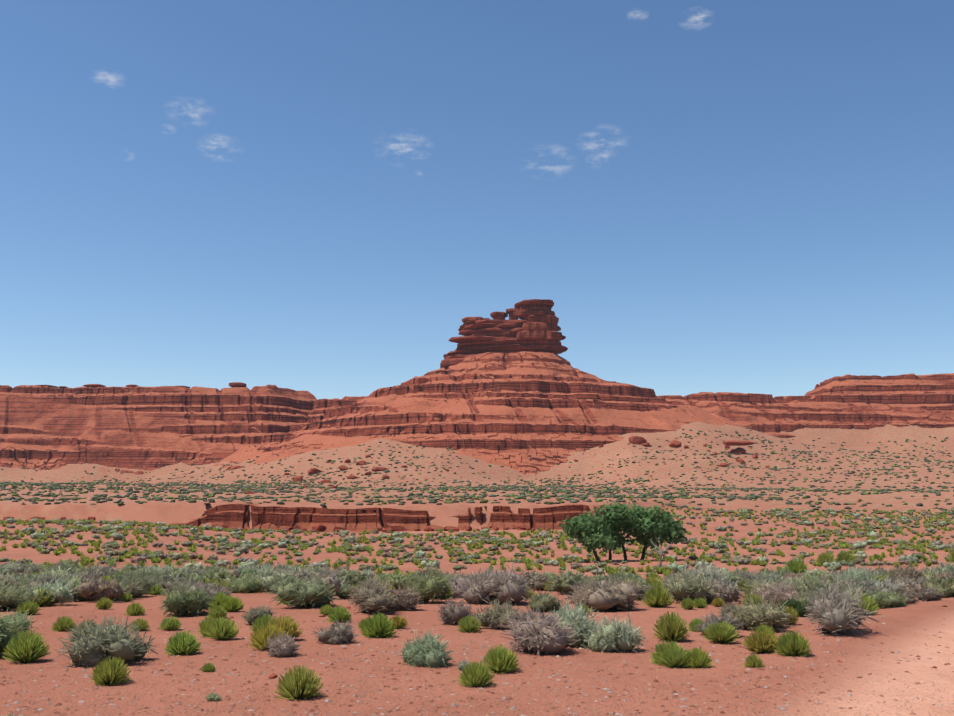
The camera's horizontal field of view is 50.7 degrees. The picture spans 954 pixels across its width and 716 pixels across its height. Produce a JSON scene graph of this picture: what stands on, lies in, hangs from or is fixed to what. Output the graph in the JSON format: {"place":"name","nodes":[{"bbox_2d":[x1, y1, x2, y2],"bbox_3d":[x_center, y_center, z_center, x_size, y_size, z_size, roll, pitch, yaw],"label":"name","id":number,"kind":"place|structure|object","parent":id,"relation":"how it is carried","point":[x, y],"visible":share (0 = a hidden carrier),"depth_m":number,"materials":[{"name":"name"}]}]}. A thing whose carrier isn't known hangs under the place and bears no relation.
{"place":"outdoors","nodes":[
{"label":"outdoors","id":0,"kind":"place"},
{"bbox_2d":[0,422,953,715],"bbox_3d":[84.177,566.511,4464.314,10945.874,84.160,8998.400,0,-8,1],"label":"terrain","id":1,"kind":"structure","parent":0,"point":[928,684],"depth_m":17.51,"materials":[{"name":"sand"}]},
{"bbox_2d":[2,503,602,532],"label":"rock ledge","id":2,"kind":"object","parent":1,"relation":"on","point":[223,516],"visible":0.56,"depth_m":157.21,"materials":[{"name":"stone"}]},
{"bbox_2d":[0,498,953,577],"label":"shrubs","id":3,"kind":"object","parent":1,"relation":"on","point":[484,536],"visible":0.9,"depth_m":99.72,"materials":[{"name":"green plant"}]},
{"bbox_2d":[0,428,953,524],"bbox_3d":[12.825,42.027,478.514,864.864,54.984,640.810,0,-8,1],"label":"shrubs","id":4,"kind":"object","parent":1,"relation":"on","point":[263,486],"visible":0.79,"depth_m":369.47,"materials":[{"name":"green plant"}]},
{"bbox_2d":[0,548,953,715],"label":"shrubs","id":5,"kind":"object","parent":1,"relation":"on","point":[833,602],"visible":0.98,"depth_m":16.63,"materials":[{"name":"green plant"}]},
{"bbox_2d":[0,351,953,474],"bbox_3d":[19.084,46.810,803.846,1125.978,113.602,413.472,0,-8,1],"label":"layered rock mesa","id":6,"kind":"structure","parent":1,"relation":"on","point":[524,412],"depth_m":801.24,"materials":[{"name":"red stone"}]},
{"bbox_2d":[38,382,245,388],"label":"boulders","id":7,"kind":"object","parent":6,"relation":"on","point":[235,384],"visible":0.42,"depth_m":879.04,"materials":[{"name":"stone"}]},
{"bbox_2d":[440,299,567,369],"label":"rock butte","id":8,"kind":"object","parent":6,"relation":"on","point":[535,328],"visible":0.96,"depth_m":853.68,"materials":[{"name":"stone"}]},
{"bbox_2d":[0,602,953,715],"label":"gravel pebbles","id":9,"kind":"object","parent":1,"relation":"on","point":[674,695],"depth_m":9.42,"materials":[{"name":"gravel"}]},
{"bbox_2d":[230,436,947,683],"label":"rocks","id":10,"kind":"object","parent":1,"relation":"on","point":[632,440],"visible":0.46,"depth_m":552.99,"materials":[{"name":"stone"}]},
{"bbox_2d":[558,499,687,562],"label":"cottonwood tree","id":11,"kind":"object","parent":1,"relation":"on","point":[599,532],"visible":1,"depth_m":83.25,"materials":[{"name":"green plant"}]},
{"bbox_2d":[650,534,670,564],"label":"dead snag","id":12,"kind":"object","parent":1,"relation":"on","point":[660,561],"visible":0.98,"depth_m":70.40,"materials":[{"name":"grey wood"}]},
{"bbox_2d":[0,0,953,399],"label":"sky","id":13,"kind":"structure","parent":0,"point":[317,197],"materials":[{"name":"blue"}]}
]}

